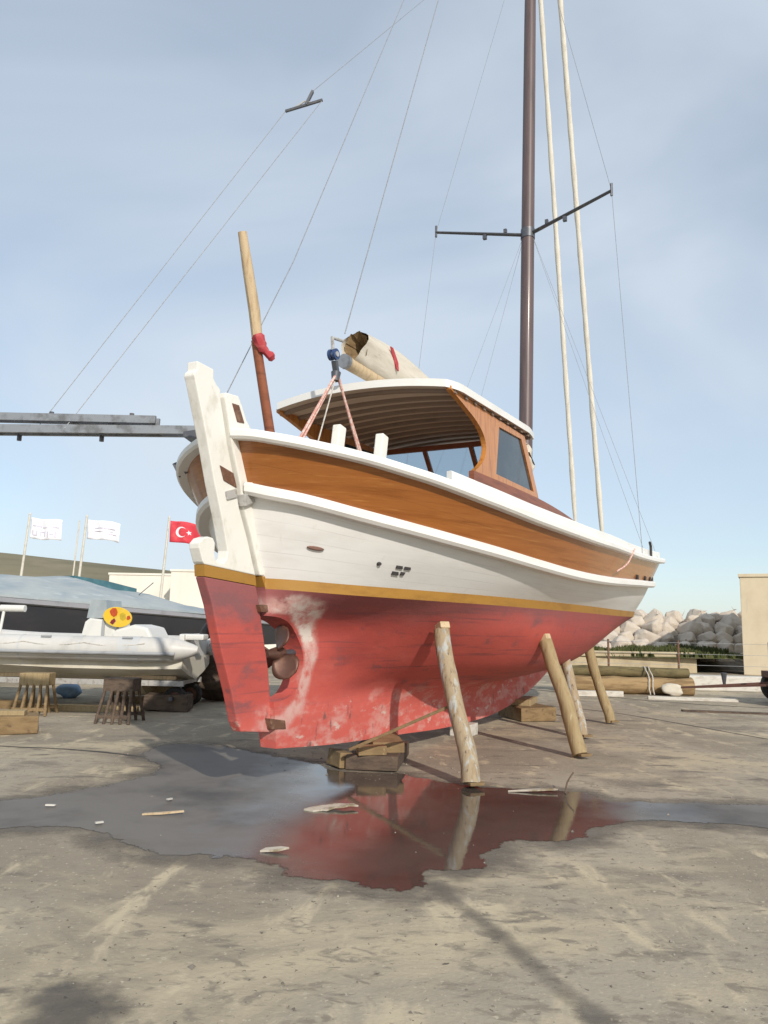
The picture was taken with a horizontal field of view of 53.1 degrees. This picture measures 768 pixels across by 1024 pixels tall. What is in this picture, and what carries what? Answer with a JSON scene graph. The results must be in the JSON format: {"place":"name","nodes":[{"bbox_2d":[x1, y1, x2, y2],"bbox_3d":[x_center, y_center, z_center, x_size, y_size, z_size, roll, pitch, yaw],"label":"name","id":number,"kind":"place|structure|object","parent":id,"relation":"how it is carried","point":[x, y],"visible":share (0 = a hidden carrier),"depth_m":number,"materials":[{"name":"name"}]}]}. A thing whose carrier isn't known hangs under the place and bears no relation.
{"place":"outdoors","nodes":[
{"label":"outdoors","id":0,"kind":"place"},
{"bbox_2d":[0,553,170,580],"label":"hills","id":1,"kind":"structure","parent":0,"point":[34,566],"depth_m":419.50,"materials":[{"name":"beige"}]},
{"bbox_2d":[108,573,170,599],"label":"building","id":2,"kind":"structure","parent":0,"point":[140,582],"depth_m":43.73,"materials":[{"name":"white paint"}]},
{"bbox_2d":[0,666,767,1023],"bbox_3d":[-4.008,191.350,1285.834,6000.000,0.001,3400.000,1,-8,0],"label":"ground","id":3,"kind":"structure","parent":0,"point":[90,904],"depth_m":4.14,"materials":[{"name":"concrete"}]},
{"bbox_2d":[0,700,27,708],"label":"timber beam","id":4,"kind":"structure","parent":3,"relation":"on","point":[6,704],"depth_m":12.82,"materials":[{"name":"brown wood"}]},
{"bbox_2d":[0,712,38,734],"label":"timber beam","id":5,"kind":"structure","parent":3,"relation":"on","point":[28,722],"depth_m":10.01,"materials":[{"name":"brown wood"}]},
{"bbox_2d":[0,709,27,715],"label":"timber beam","id":6,"kind":"structure","parent":5,"relation":"on","point":[13,712],"depth_m":10.07,"materials":[{"name":"brown wood"}]},
{"bbox_2d":[11,672,57,716],"bbox_3d":[-5.511,2.881,12.193,0.547,0.656,0.608,2,-8,-4],"label":"trestle","id":7,"kind":"object","parent":3,"relation":"on","point":[35,679],"visible":0.88,"depth_m":12.07,"materials":[{"name":"brown wood"}]},
{"bbox_2d":[20,513,62,575],"bbox_3d":[-15.782,3.152,34.862,1.908,6.304,0.210,1,-8,0],"label":"flagpole","id":8,"kind":"object","parent":3,"relation":"on","point":[45,529],"visible":0.98,"depth_m":35.20,"materials":[{"name":"fabric"}]},
{"bbox_2d":[56,684,81,697],"bbox_3d":[-6.089,3.445,14.851,0.489,0.272,0.350,1,-8,0],"label":"plastic bundle","id":9,"kind":"object","parent":3,"relation":"on","point":[69,690],"visible":0.94,"depth_m":14.72,"materials":[{"name":"blue plastic"}]},
{"bbox_2d":[30,983,109,1023],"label":"damp patch","id":10,"kind":"object","parent":3,"relation":"on","point":[65,1003],"visible":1,"depth_m":3.01,"materials":[{"name":"concrete"}]},
{"bbox_2d":[6,746,144,756],"bbox_3d":[-5.685,2.813,9.605,7.362,0.001,0.344,-2,-9,21],"label":"joint line","id":11,"kind":"object","parent":3,"relation":"on","point":[82,750],"visible":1,"depth_m":8.87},
{"bbox_2d":[72,521,79,575],"bbox_3d":[-14.550,3.422,35.840,0.320,6.103,0.070,1,-8,0],"label":"thin pole","id":12,"kind":"object","parent":3,"relation":"on","point":[76,548],"visible":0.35,"depth_m":36.06,"materials":[{"name":"paint"}]},
{"bbox_2d":[50,704,138,711],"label":"timber beam","id":13,"kind":"structure","parent":3,"relation":"on","point":[80,708],"depth_m":12.62,"materials":[{"name":"brown wood"}]},
{"bbox_2d":[78,515,119,576],"bbox_3d":[-13.128,3.235,34.874,1.918,6.254,0.204,1,-8,0],"label":"flagpole","id":14,"kind":"object","parent":3,"relation":"on","point":[103,530],"visible":0.97,"depth_m":35.20,"materials":[{"name":"fabric"}]},
{"bbox_2d":[0,672,201,704],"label":"trailer","id":15,"kind":"object","parent":3,"relation":"on","point":[189,686],"visible":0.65,"depth_m":13.04,"materials":[{"name":"metal"}]},
{"bbox_2d":[0,599,214,679],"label":"inflatable boat","id":16,"kind":"object","parent":15,"relation":"on","point":[98,647],"visible":0.87,"depth_m":12.71,"materials":[{"name":"white rubber"}]},
{"bbox_2d":[103,607,131,629],"bbox_3d":[-4.604,2.028,13.264,0.494,0.773,0.076,1,-8,0],"label":"oval board","id":17,"kind":"object","parent":16,"relation":"on","point":[117,617],"visible":0.96,"depth_m":13.26,"materials":[{"name":"yellow paint"}]},
{"bbox_2d":[94,677,144,724],"bbox_3d":[-3.919,2.810,11.481,0.547,0.656,0.607,0,-8,6],"label":"trestle","id":18,"kind":"object","parent":3,"relation":"on","point":[125,685],"visible":1,"depth_m":11.36,"materials":[{"name":"brown wood"}]},
{"bbox_2d":[122,696,143,702],"bbox_3d":[-4.372,3.457,14.184,1.003,0.124,0.207,3,-9,-12],"label":"plank","id":19,"kind":"object","parent":3,"relation":"on","point":[137,699],"visible":0.04,"depth_m":14.05,"materials":[{"name":"brown wood"}]},
{"bbox_2d":[0,574,275,644],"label":"motor yacht","id":20,"kind":"object","parent":3,"relation":"on","point":[57,604],"visible":0.51,"depth_m":18.93,"materials":[{"name":"grey paint"}]},
{"bbox_2d":[142,686,173,693],"bbox_3d":[-4.207,3.417,15.267,1.390,0.527,0.682,1,-8,0],"label":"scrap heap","id":21,"kind":"object","parent":3,"relation":"on","point":[148,689],"visible":0.12,"depth_m":15.09,"materials":[{"name":"brown"}]},
{"bbox_2d":[143,692,192,711],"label":"timber beam","id":22,"kind":"structure","parent":3,"relation":"on","point":[159,701],"depth_m":12.85,"materials":[{"name":"brown wood"}]},
{"bbox_2d":[159,516,200,597],"bbox_3d":[-9.344,3.300,34.880,1.888,6.283,0.184,1,-8,0],"label":"flagpole","id":23,"kind":"object","parent":3,"relation":"on","point":[183,532],"visible":0.8,"depth_m":35.19,"materials":[{"name":"fabric"}]},
{"bbox_2d":[193,655,223,700],"bbox_3d":[-3.268,3.108,14.967,1.595,1.090,0.909,1,-8,0],"label":"canvas heap","id":24,"kind":"object","parent":3,"relation":"on","point":[209,684],"visible":0.18,"depth_m":14.62,"materials":[{"name":"brown fabric"}]},
{"bbox_2d":[170,569,275,648],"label":"white annexe","id":25,"kind":"structure","parent":3,"relation":"on","point":[184,588],"depth_m":41.27,"materials":[{"name":"white paint"}]},
{"bbox_2d":[345,740,408,770],"bbox_3d":[-0.060,2.686,8.520,0.567,0.162,1.108,0,-8,8],"label":"keel block","id":26,"kind":"object","parent":3,"relation":"on","point":[387,762],"depth_m":7.99,"materials":[{"name":"wood"}]},
{"bbox_2d":[356,744,386,755],"bbox_3d":[-0.133,2.499,8.082,0.302,0.096,0.166,3,-9,-10],"label":"keel block","id":27,"kind":"object","parent":26,"relation":"on","point":[371,749],"depth_m":8.01,"materials":[{"name":"brown wood"}]},
{"bbox_2d":[366,732,404,752],"bbox_3d":[0.008,2.559,8.556,0.347,0.122,0.748,2,-8,-6],"label":"keel block","id":28,"kind":"object","parent":26,"relation":"on","point":[393,742],"depth_m":8.21,"materials":[{"name":"brown wood"}]},
{"bbox_2d":[4,724,764,1023],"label":"grit","id":29,"kind":"object","parent":3,"relation":"on","point":[192,966],"visible":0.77,"depth_m":3.76,"materials":[{"name":"stone"}]},
{"bbox_2d":[450,722,477,735],"bbox_3d":[1.122,3.052,10.806,0.308,0.166,0.350,-3,-9,25],"label":"keel block","id":30,"kind":"object","parent":3,"relation":"on","point":[473,727],"depth_m":10.72,"materials":[{"name":"white concrete"}]},
{"bbox_2d":[498,703,555,721],"bbox_3d":[2.403,3.367,12.992,0.632,0.235,0.961,3,-9,-15],"label":"keel block","id":31,"kind":"object","parent":3,"relation":"on","point":[537,712],"depth_m":12.59,"materials":[{"name":"brown wood"}]},
{"bbox_2d":[511,696,536,705],"bbox_3d":[2.402,3.235,13.187,0.339,0.109,0.750,-2,-9,20],"label":"keel block","id":32,"kind":"object","parent":31,"relation":"on","point":[526,700],"depth_m":12.87,"materials":[{"name":"brown wood"}]},
{"bbox_2d":[0,0,665,748],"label":"sailing boat","id":33,"kind":"object","parent":32,"relation":"on","point":[378,524],"visible":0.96,"depth_m":7.79,"materials":[{"name":"paint"}]},
{"bbox_2d":[539,634,591,756],"bbox_3d":[2.183,2.206,9.308,0.670,1.442,0.210,-6,-11,40],"label":"prop pole","id":34,"kind":"object","parent":3,"relation":"on","point":[567,707],"visible":0.97,"depth_m":9.21,"materials":[{"name":"brown wood"}]},
{"bbox_2d":[561,659,592,736],"bbox_3d":[2.711,2.557,10.976,0.166,1.223,0.610,5,-9,-25],"label":"prop pole","id":35,"kind":"object","parent":3,"relation":"on","point":[568,671],"visible":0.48,"depth_m":10.93,"materials":[{"name":"grey paint"}]},
{"bbox_2d":[578,690,623,696],"bbox_3d":[4.814,4.152,17.598,1.302,0.127,0.202,2,-8,-4],"label":"plank","id":36,"kind":"object","parent":3,"relation":"on","point":[593,693],"visible":0.56,"depth_m":17.52,"materials":[{"name":"white wood"}]},
{"bbox_2d":[585,647,618,722],"bbox_3d":[3.544,2.760,12.576,0.557,1.321,0.193,-1,-9,14],"label":"prop pole","id":37,"kind":"object","parent":3,"relation":"on","point":[601,693],"visible":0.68,"depth_m":12.52,"materials":[{"name":"brown wood"}]},
{"bbox_2d":[571,650,696,672],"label":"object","id":38,"kind":"structure","parent":3,"relation":"on","point":[689,664],"depth_m":28.31,"materials":[{"name":"beige wood"}]},
{"bbox_2d":[575,675,694,695],"bbox_3d":[5.884,4.166,18.480,2.984,0.438,0.454,1,-8,4],"label":"log","id":39,"kind":"object","parent":3,"relation":"on","point":[632,685],"visible":0.6,"depth_m":18.31,"materials":[{"name":"brown wood"}]},
{"bbox_2d":[561,666,689,678],"bbox_3d":[5.744,3.903,18.744,3.263,0.280,0.274,1,-8,4],"label":"log","id":40,"kind":"object","parent":39,"relation":"on","point":[673,673],"visible":0.62,"depth_m":18.63,"materials":[{"name":"brown wood"}]},
{"bbox_2d":[642,666,654,694],"bbox_3d":[6.342,4.045,18.513,0.157,0.636,0.677,1,-8,0],"label":"lashing","id":41,"kind":"object","parent":40,"relation":"hanging from","point":[649,680],"visible":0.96,"depth_m":18.28,"materials":[{"name":"fabric"}]},
{"bbox_2d":[532,689,759,707],"bbox_3d":[7.318,4.105,16.511,9.894,0.001,1.451,-4,-10,30],"label":"joint line","id":42,"kind":"object","parent":3,"relation":"on","point":[658,701],"visible":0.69,"depth_m":16.43,"materials":[{"name":"grey concrete"}]},
{"bbox_2d":[555,706,766,738],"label":"joint line","id":43,"kind":"object","parent":3,"relation":"on","point":[685,724],"visible":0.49,"depth_m":12.45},
{"bbox_2d":[661,683,682,696],"bbox_3d":[6.750,4.168,18.036,0.505,0.304,0.230,1,-8,0],"label":"stone","id":44,"kind":"object","parent":3,"relation":"on","point":[673,690],"visible":0.97,"depth_m":17.95,"materials":[{"name":"white stone"}]},
{"bbox_2d":[601,628,743,670],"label":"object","id":45,"kind":"object","parent":3,"relation":"on","point":[720,665],"visible":0.06,"depth_m":31.66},
{"bbox_2d":[595,641,610,647],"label":"breakwater rock","id":46,"kind":"object","parent":45,"relation":"on","point":[602,643],"visible":0.27,"depth_m":33.08,"materials":[{"name":"beige stone"}]},
{"bbox_2d":[603,631,617,640],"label":"breakwater rock","id":47,"kind":"object","parent":45,"relation":"on","point":[612,635],"visible":0.15,"depth_m":34.00,"materials":[{"name":"beige stone"}]},
{"bbox_2d":[611,635,631,647],"bbox_3d":[10.243,5.806,33.187,0.985,0.897,0.965,28,6,5],"label":"breakwater rock","id":48,"kind":"object","parent":45,"relation":"on","point":[614,643],"visible":0.48,"depth_m":32.88,"materials":[{"name":"beige stone"}]},
{"bbox_2d":[618,631,633,640],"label":"breakwater rock","id":49,"kind":"object","parent":45,"relation":"on","point":[629,635],"visible":0.29,"depth_m":34.01,"materials":[{"name":"beige stone"}]},
{"bbox_2d":[620,621,640,635],"bbox_3d":[11.293,5.471,35.148,1.138,0.897,1.194,16,-10,13],"label":"breakwater rock","id":50,"kind":"object","parent":45,"relation":"on","point":[632,627],"visible":0.45,"depth_m":34.68,"materials":[{"name":"beige stone"}]},
{"bbox_2d":[627,615,644,627],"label":"breakwater rock","id":51,"kind":"object","parent":45,"relation":"on","point":[638,621],"visible":0.37,"depth_m":35.53,"materials":[{"name":"beige stone"}]},
{"bbox_2d":[632,638,649,645],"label":"breakwater rock","id":52,"kind":"object","parent":45,"relation":"on","point":[640,642],"visible":0.36,"depth_m":33.17,"materials":[{"name":"beige stone"}]},
{"bbox_2d":[634,609,647,617],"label":"breakwater rock","id":53,"kind":"object","parent":45,"relation":"on","point":[642,613],"visible":0.21,"depth_m":36.41,"materials":[{"name":"beige stone"}]},
{"bbox_2d":[634,629,660,644],"bbox_3d":[11.667,5.675,34.127,1.138,0.828,0.877,14,-6,24],"label":"breakwater rock","id":54,"kind":"object","parent":45,"relation":"on","point":[652,638],"visible":0.62,"depth_m":33.80,"materials":[{"name":"beige stone"}]},
{"bbox_2d":[641,619,661,633],"bbox_3d":[12.253,5.386,34.984,0.839,0.871,1.090,-18,-23,-21],"label":"breakwater rock","id":55,"kind":"object","parent":45,"relation":"on","point":[654,626],"visible":0.52,"depth_m":34.63,"materials":[{"name":"beige stone"}]},
{"bbox_2d":[643,610,663,623],"bbox_3d":[12.605,5.141,35.920,0.985,1.031,1.080,19,-17,28],"label":"breakwater rock","id":56,"kind":"object","parent":45,"relation":"on","point":[648,618],"visible":0.42,"depth_m":35.72,"materials":[{"name":"beige stone"}]},
{"bbox_2d":[649,608,663,616],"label":"breakwater rock","id":57,"kind":"object","parent":45,"relation":"on","point":[653,611],"visible":0.34,"depth_m":36.47,"materials":[{"name":"beige stone"}]},
{"bbox_2d":[653,642,667,646],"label":"breakwater rock","id":58,"kind":"object","parent":45,"relation":"on","point":[658,644],"visible":0.21,"depth_m":33.02,"materials":[{"name":"grey stone"}]},
{"bbox_2d":[657,631,673,641],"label":"breakwater rock","id":59,"kind":"object","parent":45,"relation":"on","point":[665,636],"visible":0.42,"depth_m":33.97,"materials":[{"name":"beige stone"}]},
{"bbox_2d":[662,622,677,635],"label":"breakwater rock","id":60,"kind":"object","parent":45,"relation":"on","point":[667,626],"visible":0.41,"depth_m":34.75,"materials":[{"name":"beige stone"}]},
{"bbox_2d":[663,616,678,628],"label":"breakwater rock","id":61,"kind":"object","parent":45,"relation":"on","point":[672,622],"visible":0.41,"depth_m":35.60,"materials":[{"name":"beige stone"}]},
{"bbox_2d":[673,639,690,647],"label":"breakwater rock","id":62,"kind":"object","parent":45,"relation":"on","point":[685,642],"visible":0.27,"depth_m":33.05,"materials":[{"name":"grey stone"}]},
{"bbox_2d":[677,632,695,642],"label":"breakwater rock","id":63,"kind":"object","parent":45,"relation":"on","point":[690,637],"visible":0.64,"depth_m":33.87,"materials":[{"name":"grey stone"}]},
{"bbox_2d":[677,621,702,637],"bbox_3d":[13.919,5.485,34.977,1.022,0.854,1.203,20,-43,-17],"label":"breakwater rock","id":64,"kind":"object","parent":45,"relation":"on","point":[694,627],"visible":0.53,"depth_m":34.63,"materials":[{"name":"grey stone"}]},
{"bbox_2d":[683,615,705,622],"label":"breakwater rock","id":65,"kind":"object","parent":45,"relation":"on","point":[695,618],"visible":0.43,"depth_m":35.68,"materials":[{"name":"beige stone"}]},
{"bbox_2d":[665,610,683,623],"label":"breakwater rock","id":66,"kind":"object","parent":65,"relation":"on","point":[677,615],"visible":0.58,"depth_m":36.41,"materials":[{"name":"beige stone"}]},
{"bbox_2d":[685,609,706,618],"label":"breakwater rock","id":67,"kind":"object","parent":45,"relation":"on","point":[694,612],"visible":0.36,"depth_m":36.54,"materials":[{"name":"beige stone"}]},
{"bbox_2d":[697,659,714,661],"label":"breakwater rock","id":68,"kind":"object","parent":45,"relation":"on","point":[707,660],"visible":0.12,"depth_m":31.91,"materials":[{"name":"grey stone"}]},
{"bbox_2d":[696,631,716,642],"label":"breakwater rock","id":69,"kind":"object","parent":45,"relation":"on","point":[708,636],"visible":0.61,"depth_m":34.01,"materials":[{"name":"grey stone"}]},
{"bbox_2d":[696,641,716,647],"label":"breakwater rock","id":70,"kind":"object","parent":45,"relation":"on","point":[701,643],"visible":0.28,"depth_m":33.10,"materials":[{"name":"grey stone"}]},
{"bbox_2d":[700,622,713,632],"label":"breakwater rock","id":71,"kind":"object","parent":45,"relation":"on","point":[706,627],"visible":0.41,"depth_m":34.90,"materials":[{"name":"grey stone"}]},
{"bbox_2d":[699,612,715,627],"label":"breakwater rock","id":72,"kind":"object","parent":45,"relation":"on","point":[708,618],"visible":0.48,"depth_m":35.85,"materials":[{"name":"beige stone"}]},
{"bbox_2d":[715,622,733,635],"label":"breakwater rock","id":73,"kind":"object","parent":45,"relation":"on","point":[724,627],"visible":0.6,"depth_m":34.78,"materials":[{"name":"grey stone"}]},
{"bbox_2d":[716,631,733,642],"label":"breakwater rock","id":74,"kind":"object","parent":45,"relation":"on","point":[721,635],"visible":0.45,"depth_m":33.94,"materials":[{"name":"grey stone"}]},
{"bbox_2d":[715,652,734,661],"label":"breakwater rock","id":75,"kind":"object","parent":45,"relation":"on","point":[725,660],"visible":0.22,"depth_m":31.96,"materials":[{"name":"grey stone"}]},
{"bbox_2d":[717,639,734,652],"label":"breakwater rock","id":76,"kind":"object","parent":45,"relation":"on","point":[724,643],"visible":0.4,"depth_m":33.09,"materials":[{"name":"grey stone"}]},
{"bbox_2d":[720,608,738,617],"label":"breakwater rock","id":77,"kind":"object","parent":45,"relation":"on","point":[723,614],"visible":0.27,"depth_m":36.50,"materials":[{"name":"beige stone"}]},
{"bbox_2d":[710,612,721,623],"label":"breakwater rock","id":78,"kind":"object","parent":77,"relation":"on","point":[718,616],"visible":0.34,"depth_m":36.42,"materials":[{"name":"beige stone"}]},
{"bbox_2d":[719,613,741,631],"bbox_3d":[16.070,5.342,35.895,1.154,0.907,1.160,-24,-20,-36],"label":"breakwater rock","id":79,"kind":"object","parent":45,"relation":"on","point":[734,620],"visible":0.46,"depth_m":35.57,"materials":[{"name":"grey stone"}]},
{"bbox_2d":[733,632,742,643],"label":"breakwater rock","id":80,"kind":"object","parent":45,"relation":"on","point":[737,638],"visible":0.23,"depth_m":33.94,"materials":[{"name":"grey stone"}]},
{"bbox_2d":[734,643,742,652],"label":"breakwater rock","id":81,"kind":"object","parent":45,"relation":"on","point":[738,647],"visible":0.27,"depth_m":32.97,"materials":[{"name":"grey stone"}]},
{"bbox_2d":[736,625,741,633],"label":"breakwater rock","id":82,"kind":"object","parent":45,"relation":"on","point":[738,629],"visible":0.22,"depth_m":35.13,"materials":[{"name":"grey stone"}]},
{"bbox_2d":[580,639,764,667],"bbox_3d":[10.075,4.756,24.678,10.070,1.220,0.077,0,-8,6],"label":"wire fence","id":83,"kind":"object","parent":3,"relation":"on","point":[608,656],"visible":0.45,"depth_m":24.77,"materials":[{"name":"metal"}]},
{"bbox_2d":[647,696,737,701],"bbox_3d":[6.815,4.135,16.998,1.901,0.070,0.134,0,-8,8],"label":"plank","id":84,"kind":"object","parent":3,"relation":"on","point":[691,699],"visible":1,"depth_m":16.95,"materials":[{"name":"white wood"}]},
{"bbox_2d":[681,670,767,697],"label":"flat trailer","id":85,"kind":"object","parent":3,"relation":"on","point":[762,684],"visible":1,"depth_m":16.94,"materials":[{"name":"red metal"}]},
{"bbox_2d":[681,709,767,714],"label":"plank","id":86,"kind":"object","parent":3,"relation":"on","point":[729,712],"visible":1,"depth_m":14.49,"materials":[{"name":"grey wood"}]},
{"bbox_2d":[690,675,761,691],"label":"white kerb","id":87,"kind":"structure","parent":3,"relation":"on","point":[707,679],"depth_m":19.92,"materials":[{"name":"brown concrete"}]},
{"bbox_2d":[738,573,767,674],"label":"cream building","id":88,"kind":"structure","parent":3,"relation":"on","point":[754,600],"depth_m":28.06,"materials":[{"name":"paint"}]},
{"bbox_2d":[0,744,767,897],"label":"damp ground","id":89,"kind":"structure","parent":0,"point":[593,833],"depth_m":5.42,"materials":[{"name":"concrete"}]},
{"bbox_2d":[327,748,352,767],"bbox_3d":[-0.467,2.627,8.208,0.169,0.168,0.311,13,-13,-26],"label":"timber offcut","id":90,"kind":"object","parent":89,"relation":"on","point":[336,757],"visible":0.86,"depth_m":8.13,"materials":[{"name":"brown wood"}]},
{"bbox_2d":[0,744,767,890],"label":"puddle","id":91,"kind":"object","parent":89,"relation":"on","point":[435,825],"visible":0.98,"depth_m":6.14,"materials":[{"name":"liquid"}]},
{"bbox_2d":[142,810,183,814],"bbox_3d":[-1.720,2.343,5.987,0.321,0.036,0.041,2,-8,-3],"label":"wood chip","id":92,"kind":"object","parent":91,"relation":"on","point":[165,812],"visible":1,"depth_m":5.98,"materials":[{"name":"beige wood"}]},
{"bbox_2d":[260,846,288,851],"bbox_3d":[-0.722,2.230,5.084,0.190,0.031,0.065,1,-8,0],"label":"paper scrap","id":93,"kind":"object","parent":91,"relation":"on","point":[274,849],"visible":1,"depth_m":5.07,"materials":[{"name":"white paper"}]},
{"bbox_2d":[304,803,357,811],"bbox_3d":[-0.433,2.414,6.288,0.447,0.036,0.159,2,-8,-9],"label":"paper scrap","id":94,"kind":"object","parent":91,"relation":"on","point":[327,807],"visible":1,"depth_m":6.28,"materials":[{"name":"white paper"}]},
{"bbox_2d":[434,621,484,785],"bbox_3d":[0.722,1.864,7.620,0.202,1.542,0.761,5,-9,-26],"label":"prop pole","id":95,"kind":"object","parent":91,"relation":"on","point":[468,757],"visible":1,"depth_m":7.54,"materials":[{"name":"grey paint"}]},
{"bbox_2d":[349,706,447,750],"bbox_3d":[0.153,2.180,7.755,1.040,0.505,0.045,-1,-9,14],"label":"lath","id":96,"kind":"object","parent":95,"relation":"attached to","point":[398,728],"visible":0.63,"depth_m":7.74,"materials":[{"name":"brown wood"}]},
{"bbox_2d":[508,788,557,791],"bbox_3d":[1.376,2.575,7.122,0.460,0.033,0.065,1,-8,0],"label":"paper scrap","id":97,"kind":"object","parent":91,"relation":"on","point":[540,789],"visible":1,"depth_m":7.10,"materials":[{"name":"white paper"}]},
{"bbox_2d":[565,772,573,793],"bbox_3d":[1.712,2.510,7.129,0.030,0.180,0.153,-7,-12,44],"label":"twig","id":98,"kind":"object","parent":91,"relation":"on","point":[567,782],"visible":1,"depth_m":7.12,"materials":[{"name":"wood"}]},
{"bbox_2d":[0,0,767,620],"label":"sky","id":99,"kind":"structure","parent":0,"point":[123,122],"materials":[{"name":"blue"}]},
{"bbox_2d":[594,643,742,659],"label":"grass","id":100,"kind":"structure","parent":0,"point":[700,651],"depth_m":28.93,"materials":[{"name":"green plant"}]}
]}

